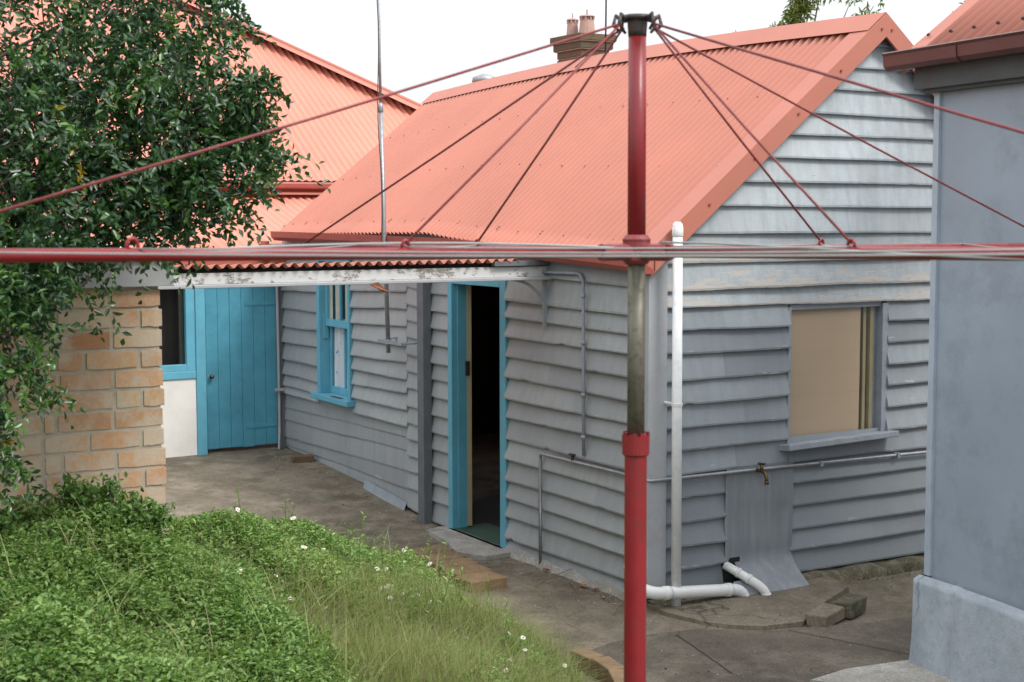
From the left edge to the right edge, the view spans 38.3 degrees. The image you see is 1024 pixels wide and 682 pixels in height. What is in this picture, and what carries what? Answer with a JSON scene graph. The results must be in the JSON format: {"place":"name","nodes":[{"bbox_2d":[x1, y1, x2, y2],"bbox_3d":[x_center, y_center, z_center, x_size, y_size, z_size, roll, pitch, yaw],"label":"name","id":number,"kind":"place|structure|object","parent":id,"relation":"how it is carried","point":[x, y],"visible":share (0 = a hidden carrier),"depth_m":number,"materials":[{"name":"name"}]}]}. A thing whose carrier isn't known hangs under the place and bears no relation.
{"place":"outdoors","nodes":[
{"label":"outdoors","id":0,"kind":"place"},
{"bbox_2d":[0,478,618,681],"bbox_3d":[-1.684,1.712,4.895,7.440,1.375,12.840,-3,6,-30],"label":"terrain","id":1,"kind":"structure","parent":0,"point":[182,596],"depth_m":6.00,"materials":[{"name":"green plant"}]},
{"bbox_2d":[0,238,173,558],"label":"brick shed","id":2,"kind":"structure","parent":1,"relation":"on","point":[115,390],"depth_m":6.66,"materials":[{"name":"brick"}]},
{"bbox_2d":[0,471,177,563],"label":"climbing shrub","id":3,"kind":"object","parent":1,"relation":"on","point":[72,489],"visible":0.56,"depth_m":6.42,"materials":[{"name":"green plant"}]},
{"bbox_2d":[0,0,330,522],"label":"leafy tree","id":4,"kind":"object","parent":1,"relation":"on","point":[175,192],"visible":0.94,"depth_m":5.71,"materials":[{"name":"green plant"}]},
{"bbox_2d":[0,497,591,681],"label":"ground cover","id":5,"kind":"object","parent":1,"relation":"on","point":[31,618],"visible":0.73,"depth_m":5.89,"materials":[{"name":"green plant"}]},
{"bbox_2d":[233,484,512,644],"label":"weeds","id":6,"kind":"object","parent":1,"relation":"on","point":[381,553],"visible":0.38,"depth_m":8.56,"materials":[{"name":"green plant"}]},
{"bbox_2d":[426,526,510,560],"bbox_3d":[-0.422,1.617,11.754,0.400,0.050,1.150,-3,6,-30],"label":"doorstep","id":7,"kind":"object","parent":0,"point":[469,545],"depth_m":11.60,"materials":[{"name":"concrete"}]},
{"bbox_2d":[162,433,923,681],"bbox_3d":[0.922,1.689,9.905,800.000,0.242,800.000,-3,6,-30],"label":"ground","id":8,"kind":"structure","parent":0,"point":[266,480],"depth_m":12.67,"materials":[{"name":"concrete"}]},
{"bbox_2d":[0,0,421,457],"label":"red roofed house","id":9,"kind":"structure","parent":8,"relation":"on","point":[218,347],"depth_m":15.34,"materials":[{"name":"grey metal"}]},
{"bbox_2d":[205,287,277,448],"bbox_3d":[-2.769,0.228,15.160,0.762,1.744,0.090,-3,6,-30],"label":"plank door","id":10,"kind":"structure","parent":9,"relation":"in","point":[240,323],"depth_m":15.17,"materials":[{"name":"teal paint"}]},
{"bbox_2d":[274,287,283,449],"bbox_3d":[-2.399,0.179,15.243,0.090,1.902,0.154,-3,6,-30],"label":"conduit pipe","id":11,"kind":"object","parent":9,"relation":"attached to","point":[280,440],"visible":0.76,"depth_m":15.29,"materials":[{"name":"grey metal"}]},
{"bbox_2d":[291,454,314,462],"bbox_3d":[-2.078,1.175,14.639,0.233,0.092,0.111,-2,5,-23],"label":"brick","id":12,"kind":"object","parent":8,"relation":"on","point":[304,458],"visible":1,"depth_m":14.59,"materials":[{"name":"brown brick"}]},
{"bbox_2d":[405,544,506,592],"bbox_3d":[-0.424,1.666,10.813,0.329,0.090,1.212,-2,5,-26],"label":"brick step","id":13,"kind":"object","parent":8,"relation":"on","point":[469,566],"visible":0.56,"depth_m":10.61,"materials":[{"name":"brick"}]},
{"bbox_2d":[0,11,1023,681],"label":"clothes hoist","id":14,"kind":"object","parent":8,"relation":"on","point":[636,251],"visible":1,"depth_m":4.00,"materials":[{"name":"red paint"}]},
{"bbox_2d":[517,572,542,594],"bbox_3d":[0.107,1.675,10.267,0.104,0.125,0.341,-2,5,-21],"label":"dry twig","id":15,"kind":"object","parent":8,"relation":"on","point":[530,584],"visible":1,"depth_m":10.28,"materials":[{"name":"wood"}]},
{"bbox_2d":[535,560,569,586],"bbox_3d":[0.260,1.650,10.556,0.104,0.125,0.421,4,6,39],"label":"dry twig","id":16,"kind":"object","parent":8,"relation":"on","point":[550,574],"visible":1,"depth_m":10.55,"materials":[{"name":"wood"}]},
{"bbox_2d":[549,607,579,629],"bbox_3d":[0.317,1.752,9.342,0.104,0.125,0.252,-4,6,-36],"label":"dry twig","id":17,"kind":"object","parent":8,"relation":"on","point":[567,623],"visible":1,"depth_m":9.34,"materials":[{"name":"wood"}]},
{"bbox_2d":[561,579,587,592],"bbox_3d":[0.422,1.681,10.184,0.182,0.125,0.115,-3,6,-30],"label":"dry twig","id":18,"kind":"object","parent":8,"relation":"on","point":[573,588],"visible":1,"depth_m":10.18,"materials":[{"name":"brown wood"}]},
{"bbox_2d":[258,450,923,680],"bbox_3d":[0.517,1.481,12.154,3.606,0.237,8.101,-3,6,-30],"label":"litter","id":19,"kind":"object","parent":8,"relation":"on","point":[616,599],"visible":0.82,"depth_m":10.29,"materials":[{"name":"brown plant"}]},
{"bbox_2d":[570,647,623,681],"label":"brick edging","id":20,"kind":"object","parent":8,"relation":"on","point":[616,674],"visible":0.69,"depth_m":8.32,"materials":[{"name":"ceramic"}]},
{"bbox_2d":[270,10,933,604],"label":"weatherboard cottage","id":21,"kind":"structure","parent":8,"relation":"on","point":[784,362],"depth_m":10.79,"materials":[{"name":"grey paint"}]},
{"bbox_2d":[310,260,355,406],"bbox_3d":[-1.667,-0.116,14.164,0.235,1.405,0.880,-3,6,-30],"label":"window","id":22,"kind":"structure","parent":21,"relation":"in","point":[334,341],"depth_m":14.37,"materials":[{"name":"teal paint"}]},
{"bbox_2d":[158,259,553,326],"bbox_3d":[-1.484,-0.310,10.250,3.645,0.506,0.880,-3,5,-29],"label":"awning","id":23,"kind":"object","parent":21,"relation":"attached to","point":[238,275],"visible":0.62,"depth_m":10.06,"materials":[{"name":"white paint"}]},
{"bbox_2d":[370,282,389,291],"bbox_3d":[-0.898,-0.365,10.052,0.146,0.074,0.036,-2,5,-21],"label":"dead twig","id":24,"kind":"object","parent":23,"relation":"attached to","point":[377,285],"visible":1,"depth_m":10.04,"materials":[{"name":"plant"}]},
{"bbox_2d":[377,0,416,352],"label":"aerial mast","id":25,"kind":"object","parent":21,"relation":"attached to","point":[387,341],"visible":0.97,"depth_m":12.69,"materials":[{"name":"metal"}]},
{"bbox_2d":[465,285,471,525],"bbox_3d":[-0.398,0.506,12.546,0.054,2.000,0.826,-1,5,-6],"label":"door","id":26,"kind":"structure","parent":21,"relation":"in","point":[468,364],"depth_m":12.16,"materials":[{"name":"beige paint"}]},
{"bbox_2d":[542,271,585,455],"bbox_3d":[0.240,0.127,10.795,0.037,1.296,1.057,-3,6,-30],"label":"conduit pipe","id":27,"kind":"object","parent":21,"relation":"attached to","point":[583,344],"visible":0.96,"depth_m":10.36,"materials":[{"name":"grey metal"}]},
{"bbox_2d":[575,0,606,66],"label":"thin aerial","id":28,"kind":"object","parent":21,"relation":"attached to","point":[605,30],"visible":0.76,"depth_m":13.64,"materials":[{"name":"metal"}]},
{"bbox_2d":[664,222,682,605],"bbox_3d":[1.056,0.531,9.730,0.079,2.627,0.172,-3,6,-30],"label":"vent pipe","id":29,"kind":"object","parent":21,"relation":"attached to","point":[676,403],"visible":0.97,"depth_m":9.66,"materials":[{"name":"white plastic"}]},
{"bbox_2d":[623,565,748,599],"bbox_3d":[1.216,1.647,9.860,0.911,0.368,0.291,-1,5,-14],"label":"drain pipe","id":30,"kind":"object","parent":21,"relation":"attached to","point":[692,591],"visible":0.72,"depth_m":9.81,"materials":[{"name":"white plastic"}]},
{"bbox_2d":[539,451,925,563],"bbox_3d":[2.140,1.268,10.632,3.735,0.942,1.282,-1,5,-9],"label":"water pipe","id":31,"kind":"object","parent":21,"relation":"attached to","point":[761,469],"visible":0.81,"depth_m":10.51,"materials":[{"name":"metal"}]},
{"bbox_2d":[722,561,770,594],"bbox_3d":[1.611,1.664,10.118,0.345,0.286,0.080,2,5,23],"label":"drain pipe","id":32,"kind":"object","parent":21,"relation":"attached to","point":[749,579],"visible":0.86,"depth_m":10.09,"materials":[{"name":"white plastic"}]},
{"bbox_2d":[778,301,898,450],"bbox_3d":[2.314,0.239,10.601,1.044,1.033,0.271,-3,6,-30],"label":"window","id":33,"kind":"structure","parent":21,"relation":"in","point":[837,376],"depth_m":10.63,"materials":[{"name":"grey paint"}]},
{"bbox_2d":[611,587,623,614],"bbox_3d":[0.680,1.713,9.794,0.104,0.125,0.301,2,5,24],"label":"dry twig","id":34,"kind":"object","parent":8,"relation":"on","point":[616,602],"visible":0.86,"depth_m":9.78,"materials":[{"name":"wood"}]},
{"bbox_2d":[735,0,885,31],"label":"gum tree","id":35,"kind":"object","parent":8,"relation":"on","point":[798,10],"visible":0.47,"depth_m":24.94,"materials":[{"name":"green plant"}]},
{"bbox_2d":[805,603,844,626],"bbox_3d":[2.013,1.769,9.488,0.161,0.092,0.328,3,6,34],"label":"paving block","id":36,"kind":"object","parent":8,"relation":"on","point":[824,615],"depth_m":9.40,"materials":[{"name":"concrete"}]},
{"bbox_2d":[830,593,866,618],"bbox_3d":[2.212,1.750,9.725,0.168,0.110,0.273,3,6,35],"label":"paving block","id":37,"kind":"object","parent":8,"relation":"on","point":[854,605],"depth_m":9.66,"materials":[{"name":"grey concrete"}]},
{"bbox_2d":[881,0,1023,681],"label":"blue outbuilding","id":38,"kind":"structure","parent":8,"relation":"on","point":[966,57],"depth_m":8.07,"materials":[{"name":"grey paint"}]},
{"bbox_2d":[199,0,964,103],"label":"sky","id":39,"kind":"structure","parent":0,"point":[422,41],"materials":[{"name":"white"}]},
{"bbox_2d":[646,576,848,629],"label":"pavement","id":40,"kind":"structure","parent":0,"point":[792,606],"depth_m":9.73,"materials":[{"name":"concrete"}]},
{"bbox_2d":[591,616,911,681],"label":"pavement","id":41,"kind":"structure","parent":0,"point":[764,662],"depth_m":8.80,"materials":[{"name":"concrete"}]},
{"bbox_2d":[676,630,908,673],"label":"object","id":42,"kind":"structure","parent":0,"point":[790,630],"depth_m":8.89,"materials":[{"name":"concrete"}]},
{"bbox_2d":[810,660,953,681],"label":"path","id":43,"kind":"structure","parent":0,"point":[904,671],"depth_m":8.32,"materials":[{"name":"concrete"}]}
]}

